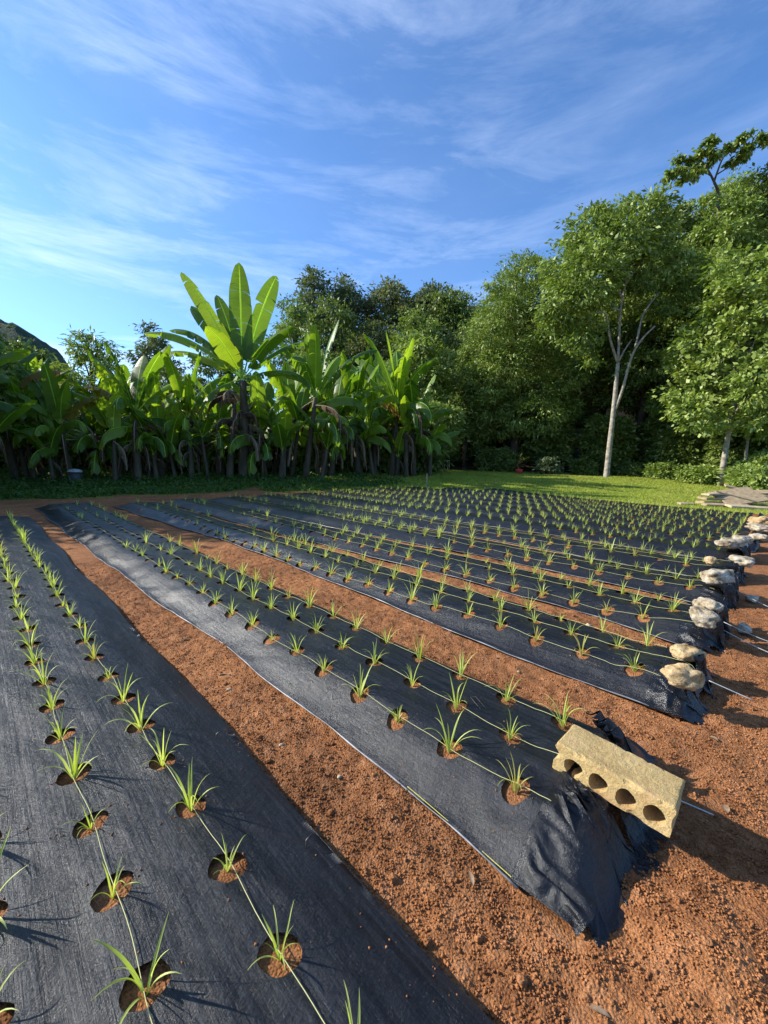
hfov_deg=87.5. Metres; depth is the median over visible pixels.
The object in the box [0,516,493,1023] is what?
planting bed
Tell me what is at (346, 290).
tree
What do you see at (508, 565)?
leek seedling
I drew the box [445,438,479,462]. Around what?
shrub
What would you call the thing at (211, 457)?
shrub
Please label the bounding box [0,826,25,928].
leek seedling
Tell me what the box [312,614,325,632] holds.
leek seedling
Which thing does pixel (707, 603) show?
stone
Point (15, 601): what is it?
leek seedling
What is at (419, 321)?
tree
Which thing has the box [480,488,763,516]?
planting bed
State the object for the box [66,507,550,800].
planting string
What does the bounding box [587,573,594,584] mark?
leek seedling
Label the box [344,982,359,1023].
leek seedling
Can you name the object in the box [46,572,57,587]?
leek seedling
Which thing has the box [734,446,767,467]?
shrub
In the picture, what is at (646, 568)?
leek seedling
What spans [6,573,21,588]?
leek seedling
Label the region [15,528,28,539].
leek seedling
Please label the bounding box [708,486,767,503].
slab
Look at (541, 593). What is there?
leek seedling
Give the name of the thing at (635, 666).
leek seedling
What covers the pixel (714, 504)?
plank
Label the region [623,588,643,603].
leek seedling
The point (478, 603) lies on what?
planting string
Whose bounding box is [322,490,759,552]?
planting bed
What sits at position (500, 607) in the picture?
leek seedling
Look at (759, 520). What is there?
stone
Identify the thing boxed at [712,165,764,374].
tree
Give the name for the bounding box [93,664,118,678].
leek seedling
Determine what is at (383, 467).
banana plant
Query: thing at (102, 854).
planting string
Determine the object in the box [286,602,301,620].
leek seedling
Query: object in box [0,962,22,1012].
leek seedling
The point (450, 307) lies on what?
tree
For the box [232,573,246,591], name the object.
leek seedling
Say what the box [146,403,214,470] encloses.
shrub
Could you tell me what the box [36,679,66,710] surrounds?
leek seedling
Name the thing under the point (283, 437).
banana plant
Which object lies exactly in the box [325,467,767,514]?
grass
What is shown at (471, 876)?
dry leaf
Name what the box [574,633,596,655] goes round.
leek seedling
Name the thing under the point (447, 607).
planting string
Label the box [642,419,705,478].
shrub
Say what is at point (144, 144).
sky
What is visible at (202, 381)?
tree
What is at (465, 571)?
leek seedling
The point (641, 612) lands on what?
leek seedling
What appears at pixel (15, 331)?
hill
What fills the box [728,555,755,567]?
stone
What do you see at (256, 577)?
leek seedling
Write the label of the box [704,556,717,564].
stone
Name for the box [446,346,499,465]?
tree
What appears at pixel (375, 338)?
tree
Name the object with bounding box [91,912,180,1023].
leek seedling
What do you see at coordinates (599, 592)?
leek seedling
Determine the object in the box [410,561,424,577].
leek seedling
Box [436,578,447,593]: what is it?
leek seedling
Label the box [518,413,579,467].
shrub
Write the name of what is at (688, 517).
planting bed
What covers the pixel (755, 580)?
ground
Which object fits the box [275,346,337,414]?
tree
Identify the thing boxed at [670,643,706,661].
stone
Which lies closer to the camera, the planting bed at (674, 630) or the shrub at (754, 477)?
the planting bed at (674, 630)
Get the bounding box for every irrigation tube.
[681,800,713,814]
[709,680,751,699]
[724,622,766,640]
[724,630,766,651]
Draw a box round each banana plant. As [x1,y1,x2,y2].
[0,335,78,479]
[0,349,36,465]
[0,358,78,479]
[4,361,117,479]
[12,349,75,468]
[66,379,132,477]
[72,341,183,481]
[87,350,163,473]
[124,371,193,479]
[140,351,230,480]
[144,263,315,480]
[180,374,239,474]
[227,371,308,480]
[239,361,321,473]
[266,320,376,479]
[292,357,384,475]
[311,352,397,476]
[332,346,423,464]
[341,332,438,476]
[377,375,458,475]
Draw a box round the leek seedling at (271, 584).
[261,566,275,589]
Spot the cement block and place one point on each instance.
(646, 793)
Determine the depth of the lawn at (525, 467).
20.81 m
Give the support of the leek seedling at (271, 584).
on the planting bed at (563, 851)
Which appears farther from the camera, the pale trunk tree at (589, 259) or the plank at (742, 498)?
the pale trunk tree at (589, 259)
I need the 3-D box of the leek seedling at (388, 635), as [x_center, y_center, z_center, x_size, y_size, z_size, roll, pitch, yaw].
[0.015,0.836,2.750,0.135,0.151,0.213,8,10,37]
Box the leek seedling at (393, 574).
[386,566,402,578]
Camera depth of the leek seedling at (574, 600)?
3.84 m
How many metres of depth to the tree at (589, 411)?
34.44 m
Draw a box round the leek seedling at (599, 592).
[589,582,607,595]
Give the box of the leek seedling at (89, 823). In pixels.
[64,803,106,835]
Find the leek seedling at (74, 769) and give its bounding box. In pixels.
[38,733,98,779]
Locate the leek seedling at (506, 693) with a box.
[487,678,518,701]
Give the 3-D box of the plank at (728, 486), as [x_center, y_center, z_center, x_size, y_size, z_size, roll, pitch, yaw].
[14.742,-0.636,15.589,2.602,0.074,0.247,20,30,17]
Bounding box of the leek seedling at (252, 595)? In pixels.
[242,580,260,599]
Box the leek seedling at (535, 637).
[532,622,546,640]
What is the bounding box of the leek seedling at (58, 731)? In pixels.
[44,709,78,739]
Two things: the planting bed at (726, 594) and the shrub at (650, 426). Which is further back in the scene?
the shrub at (650, 426)
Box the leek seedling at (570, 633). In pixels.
[564,622,578,634]
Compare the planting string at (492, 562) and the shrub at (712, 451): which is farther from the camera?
the shrub at (712, 451)
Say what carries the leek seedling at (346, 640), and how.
on the planting bed at (563, 851)
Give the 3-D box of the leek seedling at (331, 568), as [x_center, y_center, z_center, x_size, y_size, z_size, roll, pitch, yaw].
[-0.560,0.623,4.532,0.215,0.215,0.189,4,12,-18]
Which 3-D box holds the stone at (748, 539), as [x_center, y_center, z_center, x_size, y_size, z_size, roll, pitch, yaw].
[5.796,0.460,6.494,0.512,0.174,0.248,-3,9,-32]
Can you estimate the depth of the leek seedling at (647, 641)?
2.84 m
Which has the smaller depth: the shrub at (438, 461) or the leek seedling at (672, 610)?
the leek seedling at (672, 610)
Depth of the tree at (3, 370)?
14.61 m
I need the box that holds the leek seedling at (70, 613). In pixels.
[63,600,74,616]
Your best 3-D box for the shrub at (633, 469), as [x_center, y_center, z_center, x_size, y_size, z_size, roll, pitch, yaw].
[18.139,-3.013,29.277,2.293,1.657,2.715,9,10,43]
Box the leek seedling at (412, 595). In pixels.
[400,579,416,600]
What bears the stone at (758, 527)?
on the planting bed at (688, 528)
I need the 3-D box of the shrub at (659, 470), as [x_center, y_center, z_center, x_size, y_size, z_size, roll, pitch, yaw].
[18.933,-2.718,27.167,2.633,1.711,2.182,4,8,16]
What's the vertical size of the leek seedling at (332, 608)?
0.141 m
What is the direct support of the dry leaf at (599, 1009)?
on the soil path
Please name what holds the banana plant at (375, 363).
on the lawn at (525, 467)
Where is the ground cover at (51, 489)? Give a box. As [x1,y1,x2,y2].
[0,464,409,499]
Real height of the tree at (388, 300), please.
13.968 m
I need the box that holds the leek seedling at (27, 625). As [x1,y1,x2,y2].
[16,614,36,631]
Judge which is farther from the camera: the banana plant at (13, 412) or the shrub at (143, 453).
the shrub at (143, 453)
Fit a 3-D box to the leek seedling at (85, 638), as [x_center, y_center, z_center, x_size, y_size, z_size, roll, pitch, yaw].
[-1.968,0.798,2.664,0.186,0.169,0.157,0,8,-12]
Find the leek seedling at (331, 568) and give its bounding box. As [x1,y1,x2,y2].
[327,559,337,574]
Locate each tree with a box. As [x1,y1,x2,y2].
[0,323,41,403]
[3,335,75,383]
[42,324,130,398]
[121,319,190,398]
[159,366,202,402]
[164,350,279,409]
[254,292,322,399]
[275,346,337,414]
[291,264,338,334]
[294,290,366,384]
[318,268,377,347]
[340,316,400,367]
[341,274,429,356]
[356,366,389,410]
[380,304,451,367]
[383,326,471,457]
[392,277,458,337]
[418,284,481,334]
[420,397,469,470]
[437,323,473,396]
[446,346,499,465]
[447,245,598,470]
[526,178,716,477]
[530,269,609,427]
[535,392,586,471]
[559,241,650,431]
[580,192,716,463]
[623,177,755,415]
[640,379,689,424]
[646,240,767,485]
[658,127,767,389]
[670,184,767,408]
[687,162,767,415]
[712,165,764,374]
[724,399,749,461]
[737,329,767,443]
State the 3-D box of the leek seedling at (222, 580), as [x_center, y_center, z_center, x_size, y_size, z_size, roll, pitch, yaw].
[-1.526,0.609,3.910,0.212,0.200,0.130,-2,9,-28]
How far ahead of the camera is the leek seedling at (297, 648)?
2.59 m
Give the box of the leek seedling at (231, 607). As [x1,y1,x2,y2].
[219,599,237,615]
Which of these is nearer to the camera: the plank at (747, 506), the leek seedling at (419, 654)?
the leek seedling at (419, 654)
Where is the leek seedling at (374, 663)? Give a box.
[365,639,381,664]
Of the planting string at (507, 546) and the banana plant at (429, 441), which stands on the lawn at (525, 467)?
the banana plant at (429, 441)
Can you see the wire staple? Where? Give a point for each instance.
(311, 833)
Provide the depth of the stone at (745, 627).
3.38 m
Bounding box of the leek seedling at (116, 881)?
[89,857,143,901]
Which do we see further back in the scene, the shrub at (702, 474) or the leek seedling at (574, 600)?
the shrub at (702, 474)
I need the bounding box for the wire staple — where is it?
[305,825,319,847]
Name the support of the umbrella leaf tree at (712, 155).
on the lawn at (525, 467)
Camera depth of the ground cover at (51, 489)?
15.53 m
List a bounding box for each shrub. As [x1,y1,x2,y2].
[0,418,62,467]
[58,409,132,466]
[93,399,183,467]
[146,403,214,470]
[169,403,239,472]
[211,411,303,471]
[277,411,338,472]
[314,413,382,470]
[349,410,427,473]
[395,424,453,472]
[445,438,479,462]
[472,445,523,471]
[475,387,531,446]
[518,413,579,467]
[532,456,564,474]
[563,454,602,475]
[575,413,644,474]
[614,462,647,476]
[633,412,684,475]
[641,460,685,479]
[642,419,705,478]
[671,461,726,484]
[698,419,767,479]
[713,460,767,489]
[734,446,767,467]
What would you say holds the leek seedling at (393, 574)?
on the planting bed at (653, 691)
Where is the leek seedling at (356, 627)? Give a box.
[343,607,365,629]
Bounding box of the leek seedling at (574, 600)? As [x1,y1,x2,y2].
[570,591,580,603]
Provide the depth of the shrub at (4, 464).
19.33 m
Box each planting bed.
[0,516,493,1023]
[35,503,665,947]
[116,502,717,725]
[164,498,731,653]
[208,496,738,610]
[251,494,746,584]
[285,492,750,561]
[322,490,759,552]
[347,488,758,541]
[373,487,761,533]
[398,486,747,524]
[441,487,759,519]
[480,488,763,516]
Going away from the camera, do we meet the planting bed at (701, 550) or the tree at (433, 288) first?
the planting bed at (701, 550)
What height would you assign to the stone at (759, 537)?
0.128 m
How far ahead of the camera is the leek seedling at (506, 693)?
2.13 m
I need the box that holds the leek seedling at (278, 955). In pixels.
[249,901,294,970]
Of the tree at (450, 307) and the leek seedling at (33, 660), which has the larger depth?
the tree at (450, 307)
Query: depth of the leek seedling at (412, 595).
3.73 m
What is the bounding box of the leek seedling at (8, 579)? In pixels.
[1,566,18,581]
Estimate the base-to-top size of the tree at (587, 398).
17.060 m
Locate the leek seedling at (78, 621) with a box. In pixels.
[68,613,87,627]
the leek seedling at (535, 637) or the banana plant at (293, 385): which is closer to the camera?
the leek seedling at (535, 637)
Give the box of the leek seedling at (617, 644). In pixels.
[608,633,631,648]
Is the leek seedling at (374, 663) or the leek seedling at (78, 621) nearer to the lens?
the leek seedling at (374, 663)
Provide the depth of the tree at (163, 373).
25.80 m
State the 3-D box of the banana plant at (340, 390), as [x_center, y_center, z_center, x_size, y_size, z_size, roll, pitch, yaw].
[-2.765,-4.788,20.968,4.720,6.193,4.032,5,8,20]
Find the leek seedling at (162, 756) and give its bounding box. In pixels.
[140,728,185,766]
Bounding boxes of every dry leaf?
[468,871,473,884]
[589,1005,610,1017]
[722,804,729,812]
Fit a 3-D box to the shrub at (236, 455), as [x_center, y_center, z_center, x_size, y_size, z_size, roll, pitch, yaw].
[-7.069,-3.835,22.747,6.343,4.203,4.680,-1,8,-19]
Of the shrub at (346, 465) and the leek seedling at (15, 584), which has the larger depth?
the shrub at (346, 465)
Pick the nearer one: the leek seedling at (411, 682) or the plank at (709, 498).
the leek seedling at (411, 682)
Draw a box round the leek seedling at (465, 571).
[459,558,473,575]
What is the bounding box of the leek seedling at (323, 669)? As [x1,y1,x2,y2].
[317,653,332,671]
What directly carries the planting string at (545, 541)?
on the planting bed at (603, 553)
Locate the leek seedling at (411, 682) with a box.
[406,662,421,685]
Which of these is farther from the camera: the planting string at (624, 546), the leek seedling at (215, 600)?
the planting string at (624, 546)
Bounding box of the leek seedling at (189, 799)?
[169,763,214,810]
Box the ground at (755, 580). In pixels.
[0,487,767,607]
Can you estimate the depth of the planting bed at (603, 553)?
6.63 m
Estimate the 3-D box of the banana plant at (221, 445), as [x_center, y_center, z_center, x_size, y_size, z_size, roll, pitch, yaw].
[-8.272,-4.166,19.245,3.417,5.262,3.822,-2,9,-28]
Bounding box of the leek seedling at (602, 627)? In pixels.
[596,614,609,631]
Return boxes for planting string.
[2,553,152,1023]
[27,544,324,1023]
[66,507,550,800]
[78,505,557,753]
[112,513,572,725]
[137,502,657,674]
[158,504,694,668]
[188,510,665,646]
[193,501,692,621]
[216,502,690,604]
[219,504,684,611]
[238,498,712,588]
[264,501,688,579]
[289,496,701,560]
[321,503,724,567]
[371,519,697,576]
[477,524,730,561]
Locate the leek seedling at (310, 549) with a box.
[307,537,321,552]
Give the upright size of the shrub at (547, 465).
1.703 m
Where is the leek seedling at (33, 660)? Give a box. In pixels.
[13,643,42,663]
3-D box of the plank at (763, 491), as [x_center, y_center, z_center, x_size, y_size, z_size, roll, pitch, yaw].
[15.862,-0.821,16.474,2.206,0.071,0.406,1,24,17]
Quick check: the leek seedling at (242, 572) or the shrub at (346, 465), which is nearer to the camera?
the leek seedling at (242, 572)
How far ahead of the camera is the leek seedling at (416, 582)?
4.01 m
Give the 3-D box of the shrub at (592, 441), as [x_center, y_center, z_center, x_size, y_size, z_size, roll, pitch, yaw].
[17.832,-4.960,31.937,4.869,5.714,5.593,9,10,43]
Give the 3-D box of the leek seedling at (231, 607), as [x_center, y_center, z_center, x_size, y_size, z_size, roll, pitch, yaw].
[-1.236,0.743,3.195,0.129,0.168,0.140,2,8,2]
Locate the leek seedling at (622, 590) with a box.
[619,578,627,593]
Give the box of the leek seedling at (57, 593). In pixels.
[42,580,64,596]
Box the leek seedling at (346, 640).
[338,633,349,648]
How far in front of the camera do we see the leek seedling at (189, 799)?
1.45 m
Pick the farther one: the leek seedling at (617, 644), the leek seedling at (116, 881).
the leek seedling at (617, 644)
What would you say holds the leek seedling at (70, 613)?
on the planting bed at (66, 972)
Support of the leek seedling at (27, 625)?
on the planting bed at (66, 972)
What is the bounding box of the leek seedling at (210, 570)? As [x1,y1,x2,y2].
[201,560,223,576]
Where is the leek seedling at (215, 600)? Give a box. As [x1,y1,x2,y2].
[209,590,218,603]
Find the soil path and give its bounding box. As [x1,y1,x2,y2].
[72,528,767,1023]
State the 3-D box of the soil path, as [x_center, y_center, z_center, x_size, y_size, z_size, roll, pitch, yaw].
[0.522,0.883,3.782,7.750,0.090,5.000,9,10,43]
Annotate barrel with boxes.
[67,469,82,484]
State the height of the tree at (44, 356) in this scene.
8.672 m
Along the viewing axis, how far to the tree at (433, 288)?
56.46 m
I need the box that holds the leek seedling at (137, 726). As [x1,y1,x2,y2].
[106,689,167,732]
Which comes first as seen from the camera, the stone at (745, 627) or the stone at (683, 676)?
the stone at (683, 676)
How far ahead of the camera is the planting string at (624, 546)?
6.16 m
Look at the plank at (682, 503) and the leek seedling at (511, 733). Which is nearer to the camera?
the leek seedling at (511, 733)
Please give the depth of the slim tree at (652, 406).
29.88 m
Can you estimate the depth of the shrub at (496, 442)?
37.10 m
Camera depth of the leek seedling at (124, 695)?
2.05 m
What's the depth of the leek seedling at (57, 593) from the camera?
3.48 m
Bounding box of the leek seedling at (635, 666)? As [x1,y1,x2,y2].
[624,651,642,671]
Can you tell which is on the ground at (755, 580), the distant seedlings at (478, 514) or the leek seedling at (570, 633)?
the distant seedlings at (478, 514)
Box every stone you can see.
[660,663,704,690]
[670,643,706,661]
[689,605,720,628]
[692,597,723,613]
[699,568,734,585]
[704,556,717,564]
[714,537,747,548]
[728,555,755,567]
[731,535,753,543]
[737,623,751,633]
[744,522,767,532]
[745,595,758,602]
[747,516,767,524]
[748,533,767,540]
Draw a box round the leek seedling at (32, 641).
[9,621,43,647]
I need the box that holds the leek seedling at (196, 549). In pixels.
[186,538,201,553]
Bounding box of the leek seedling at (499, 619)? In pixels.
[491,606,506,627]
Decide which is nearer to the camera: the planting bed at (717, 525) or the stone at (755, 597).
the stone at (755, 597)
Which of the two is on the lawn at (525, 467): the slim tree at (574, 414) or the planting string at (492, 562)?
the slim tree at (574, 414)
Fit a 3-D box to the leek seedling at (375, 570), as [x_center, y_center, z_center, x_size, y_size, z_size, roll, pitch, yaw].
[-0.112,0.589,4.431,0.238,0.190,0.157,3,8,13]
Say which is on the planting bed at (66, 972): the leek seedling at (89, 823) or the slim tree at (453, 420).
the leek seedling at (89, 823)
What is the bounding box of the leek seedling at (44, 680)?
[2,653,61,684]
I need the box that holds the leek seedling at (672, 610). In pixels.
[667,593,681,611]
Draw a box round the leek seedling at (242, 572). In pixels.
[235,563,247,574]
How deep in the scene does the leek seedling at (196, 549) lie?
5.01 m
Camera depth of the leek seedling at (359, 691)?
2.17 m
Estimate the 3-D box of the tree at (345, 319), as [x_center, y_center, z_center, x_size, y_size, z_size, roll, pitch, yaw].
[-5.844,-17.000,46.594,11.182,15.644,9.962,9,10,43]
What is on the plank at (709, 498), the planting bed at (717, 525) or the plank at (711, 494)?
the plank at (711, 494)
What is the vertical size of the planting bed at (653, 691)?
0.266 m
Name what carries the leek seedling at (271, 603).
on the planting bed at (563, 851)
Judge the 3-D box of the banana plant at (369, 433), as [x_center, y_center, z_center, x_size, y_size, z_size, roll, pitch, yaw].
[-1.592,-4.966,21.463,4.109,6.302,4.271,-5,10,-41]
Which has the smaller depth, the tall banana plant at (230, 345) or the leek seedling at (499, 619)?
the leek seedling at (499, 619)
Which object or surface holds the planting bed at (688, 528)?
on the ground at (755, 580)
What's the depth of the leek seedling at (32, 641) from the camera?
2.58 m
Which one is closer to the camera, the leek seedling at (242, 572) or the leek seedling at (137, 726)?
the leek seedling at (137, 726)
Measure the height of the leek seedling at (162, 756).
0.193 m
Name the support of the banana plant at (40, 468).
on the lawn at (525, 467)
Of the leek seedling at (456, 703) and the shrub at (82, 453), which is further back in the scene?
the shrub at (82, 453)
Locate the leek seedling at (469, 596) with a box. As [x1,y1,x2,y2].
[467,585,474,602]
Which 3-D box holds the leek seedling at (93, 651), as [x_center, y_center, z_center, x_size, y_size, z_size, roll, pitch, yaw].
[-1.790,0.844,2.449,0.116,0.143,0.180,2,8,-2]
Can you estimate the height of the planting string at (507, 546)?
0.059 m
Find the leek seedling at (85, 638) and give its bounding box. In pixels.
[74,618,97,642]
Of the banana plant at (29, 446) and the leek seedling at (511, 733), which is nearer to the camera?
the leek seedling at (511, 733)
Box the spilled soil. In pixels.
[1,550,644,1001]
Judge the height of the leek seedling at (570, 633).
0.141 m
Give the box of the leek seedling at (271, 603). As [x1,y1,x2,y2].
[266,593,279,608]
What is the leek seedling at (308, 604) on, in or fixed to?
on the planting bed at (563, 851)
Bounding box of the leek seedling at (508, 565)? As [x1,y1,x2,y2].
[498,556,511,567]
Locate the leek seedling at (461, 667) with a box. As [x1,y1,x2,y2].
[449,650,475,677]
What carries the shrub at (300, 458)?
on the lawn at (525, 467)
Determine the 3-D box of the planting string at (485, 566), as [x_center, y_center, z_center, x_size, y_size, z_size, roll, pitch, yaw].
[-1.110,0.292,6.992,10.701,0.045,0.022,9,10,43]
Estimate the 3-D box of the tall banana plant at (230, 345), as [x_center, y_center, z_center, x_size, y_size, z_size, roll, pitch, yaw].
[-6.751,-5.924,17.770,7.685,9.284,3.192,2,8,0]
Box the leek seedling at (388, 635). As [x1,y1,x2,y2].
[380,628,401,643]
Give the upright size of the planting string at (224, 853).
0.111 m
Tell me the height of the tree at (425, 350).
11.144 m
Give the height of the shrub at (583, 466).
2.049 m
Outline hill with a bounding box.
[0,319,76,381]
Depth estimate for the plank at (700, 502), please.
15.03 m
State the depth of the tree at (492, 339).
30.89 m
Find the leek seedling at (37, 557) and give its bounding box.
[30,548,44,560]
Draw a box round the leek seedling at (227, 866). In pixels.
[215,833,244,871]
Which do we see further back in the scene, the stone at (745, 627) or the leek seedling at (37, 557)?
the leek seedling at (37, 557)
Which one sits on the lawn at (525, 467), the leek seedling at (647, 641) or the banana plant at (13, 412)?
the banana plant at (13, 412)
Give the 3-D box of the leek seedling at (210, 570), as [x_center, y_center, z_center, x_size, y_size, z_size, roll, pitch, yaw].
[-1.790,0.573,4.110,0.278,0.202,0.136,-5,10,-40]
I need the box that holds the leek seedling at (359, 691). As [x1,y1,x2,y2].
[342,662,375,696]
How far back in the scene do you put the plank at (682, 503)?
14.74 m
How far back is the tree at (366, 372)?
28.50 m
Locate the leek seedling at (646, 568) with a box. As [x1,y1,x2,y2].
[642,562,655,573]
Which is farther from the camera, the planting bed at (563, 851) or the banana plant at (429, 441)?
the banana plant at (429, 441)
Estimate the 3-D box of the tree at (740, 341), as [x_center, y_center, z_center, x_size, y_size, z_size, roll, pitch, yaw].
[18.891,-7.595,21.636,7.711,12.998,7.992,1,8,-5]
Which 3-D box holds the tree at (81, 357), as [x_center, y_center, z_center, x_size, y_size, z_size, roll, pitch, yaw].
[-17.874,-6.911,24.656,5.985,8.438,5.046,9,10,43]
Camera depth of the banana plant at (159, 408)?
17.19 m
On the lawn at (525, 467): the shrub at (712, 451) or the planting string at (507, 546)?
the shrub at (712, 451)
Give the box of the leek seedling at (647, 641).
[633,622,663,645]
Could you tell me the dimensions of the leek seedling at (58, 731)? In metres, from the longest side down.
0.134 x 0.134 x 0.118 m
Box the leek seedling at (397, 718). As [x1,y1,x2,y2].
[385,706,404,721]
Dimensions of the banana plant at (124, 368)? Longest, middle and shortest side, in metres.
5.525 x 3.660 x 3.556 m
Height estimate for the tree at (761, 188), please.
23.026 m
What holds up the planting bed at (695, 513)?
on the ground at (755, 580)
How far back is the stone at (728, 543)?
5.98 m
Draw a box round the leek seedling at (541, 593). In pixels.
[535,577,548,596]
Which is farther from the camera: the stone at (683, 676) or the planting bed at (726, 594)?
the planting bed at (726, 594)
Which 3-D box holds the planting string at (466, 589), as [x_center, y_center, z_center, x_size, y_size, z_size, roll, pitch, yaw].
[-1.779,0.359,6.349,10.801,0.056,0.022,9,10,43]
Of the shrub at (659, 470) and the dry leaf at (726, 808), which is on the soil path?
the dry leaf at (726, 808)
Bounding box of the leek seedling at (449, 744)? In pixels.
[423,707,480,752]
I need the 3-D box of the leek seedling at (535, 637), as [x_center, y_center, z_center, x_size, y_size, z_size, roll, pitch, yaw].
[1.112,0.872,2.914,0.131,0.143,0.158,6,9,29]
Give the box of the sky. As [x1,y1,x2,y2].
[0,0,767,412]
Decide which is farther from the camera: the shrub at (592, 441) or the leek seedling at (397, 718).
the shrub at (592, 441)
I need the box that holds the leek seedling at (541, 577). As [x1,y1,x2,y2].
[531,565,546,580]
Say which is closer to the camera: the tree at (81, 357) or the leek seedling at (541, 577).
the leek seedling at (541, 577)
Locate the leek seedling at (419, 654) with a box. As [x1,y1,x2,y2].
[405,633,429,659]
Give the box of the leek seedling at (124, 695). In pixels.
[99,664,139,701]
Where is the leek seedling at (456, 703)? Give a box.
[442,673,467,709]
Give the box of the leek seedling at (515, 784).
[497,752,530,793]
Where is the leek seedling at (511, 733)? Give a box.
[500,709,530,739]
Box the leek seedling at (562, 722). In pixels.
[539,693,587,727]
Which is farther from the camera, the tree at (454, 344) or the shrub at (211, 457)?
the tree at (454, 344)
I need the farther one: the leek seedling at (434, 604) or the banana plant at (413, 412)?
the banana plant at (413, 412)
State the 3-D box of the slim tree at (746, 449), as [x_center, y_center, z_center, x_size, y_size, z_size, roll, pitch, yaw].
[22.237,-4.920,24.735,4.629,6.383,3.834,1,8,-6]
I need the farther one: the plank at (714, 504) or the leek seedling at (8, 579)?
the plank at (714, 504)
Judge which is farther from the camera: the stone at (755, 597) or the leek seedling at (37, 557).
the leek seedling at (37, 557)
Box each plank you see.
[677,502,694,504]
[695,501,722,503]
[697,496,722,500]
[701,492,726,495]
[701,502,747,506]
[715,491,767,504]
[724,484,767,497]
[725,504,767,509]
[755,490,767,493]
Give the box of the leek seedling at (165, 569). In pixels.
[159,558,173,572]
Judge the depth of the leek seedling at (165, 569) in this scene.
4.20 m
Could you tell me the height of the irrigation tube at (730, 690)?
0.055 m
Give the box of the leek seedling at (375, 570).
[367,563,382,572]
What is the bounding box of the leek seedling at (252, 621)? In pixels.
[245,610,257,627]
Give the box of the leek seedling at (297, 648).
[288,634,306,653]
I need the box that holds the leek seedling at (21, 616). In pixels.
[4,601,30,619]
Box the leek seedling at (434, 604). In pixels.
[429,593,439,608]
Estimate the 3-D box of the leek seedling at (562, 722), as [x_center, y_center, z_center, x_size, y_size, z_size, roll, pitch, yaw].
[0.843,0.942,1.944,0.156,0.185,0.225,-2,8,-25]
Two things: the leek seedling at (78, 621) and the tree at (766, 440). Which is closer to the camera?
the leek seedling at (78, 621)
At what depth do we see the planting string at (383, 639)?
2.68 m
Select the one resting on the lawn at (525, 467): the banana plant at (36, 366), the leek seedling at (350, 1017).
the banana plant at (36, 366)
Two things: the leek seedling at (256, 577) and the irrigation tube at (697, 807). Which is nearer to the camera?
the irrigation tube at (697, 807)
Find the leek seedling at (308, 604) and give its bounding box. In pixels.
[304,584,318,607]
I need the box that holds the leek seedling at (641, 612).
[635,605,648,619]
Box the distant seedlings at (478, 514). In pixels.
[6,485,750,549]
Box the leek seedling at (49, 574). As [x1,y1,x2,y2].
[44,569,56,579]
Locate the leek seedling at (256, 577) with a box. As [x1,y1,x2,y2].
[252,566,262,581]
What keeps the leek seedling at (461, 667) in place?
on the planting bed at (563, 851)
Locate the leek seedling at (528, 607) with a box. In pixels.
[523,592,540,610]
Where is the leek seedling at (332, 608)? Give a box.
[323,599,343,617]
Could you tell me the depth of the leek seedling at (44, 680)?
2.18 m
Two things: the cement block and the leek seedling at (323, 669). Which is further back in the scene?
the leek seedling at (323, 669)
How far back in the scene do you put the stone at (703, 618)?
3.04 m
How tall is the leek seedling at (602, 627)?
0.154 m
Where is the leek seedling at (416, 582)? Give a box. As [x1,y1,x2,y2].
[412,570,422,585]
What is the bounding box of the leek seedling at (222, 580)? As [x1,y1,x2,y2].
[217,569,232,583]
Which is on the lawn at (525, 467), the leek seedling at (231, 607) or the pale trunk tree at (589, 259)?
the pale trunk tree at (589, 259)
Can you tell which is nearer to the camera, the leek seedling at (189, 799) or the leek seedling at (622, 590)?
the leek seedling at (189, 799)
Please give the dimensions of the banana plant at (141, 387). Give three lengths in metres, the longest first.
5.717 x 3.787 x 3.679 m
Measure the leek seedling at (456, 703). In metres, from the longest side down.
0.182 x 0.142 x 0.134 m
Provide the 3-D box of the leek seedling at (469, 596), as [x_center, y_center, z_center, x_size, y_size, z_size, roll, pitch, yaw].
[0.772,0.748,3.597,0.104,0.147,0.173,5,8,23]
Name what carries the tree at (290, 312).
on the lawn at (525, 467)
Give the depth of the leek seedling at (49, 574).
3.92 m
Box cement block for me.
[552,724,685,837]
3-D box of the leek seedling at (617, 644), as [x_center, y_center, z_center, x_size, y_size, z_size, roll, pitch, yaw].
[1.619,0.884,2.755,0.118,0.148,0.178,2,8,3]
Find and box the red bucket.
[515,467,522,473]
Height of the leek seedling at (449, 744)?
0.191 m
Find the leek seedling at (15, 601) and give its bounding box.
[6,595,22,607]
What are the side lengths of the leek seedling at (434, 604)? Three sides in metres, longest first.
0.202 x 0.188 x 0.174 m
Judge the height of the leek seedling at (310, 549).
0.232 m
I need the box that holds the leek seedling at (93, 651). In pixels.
[83,638,102,659]
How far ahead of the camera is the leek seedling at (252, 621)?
2.99 m
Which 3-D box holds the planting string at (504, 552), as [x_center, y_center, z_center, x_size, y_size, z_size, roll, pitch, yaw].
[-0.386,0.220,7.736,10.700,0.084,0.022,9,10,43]
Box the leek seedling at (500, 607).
[496,596,504,611]
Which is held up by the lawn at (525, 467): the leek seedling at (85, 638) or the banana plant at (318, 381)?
the banana plant at (318, 381)

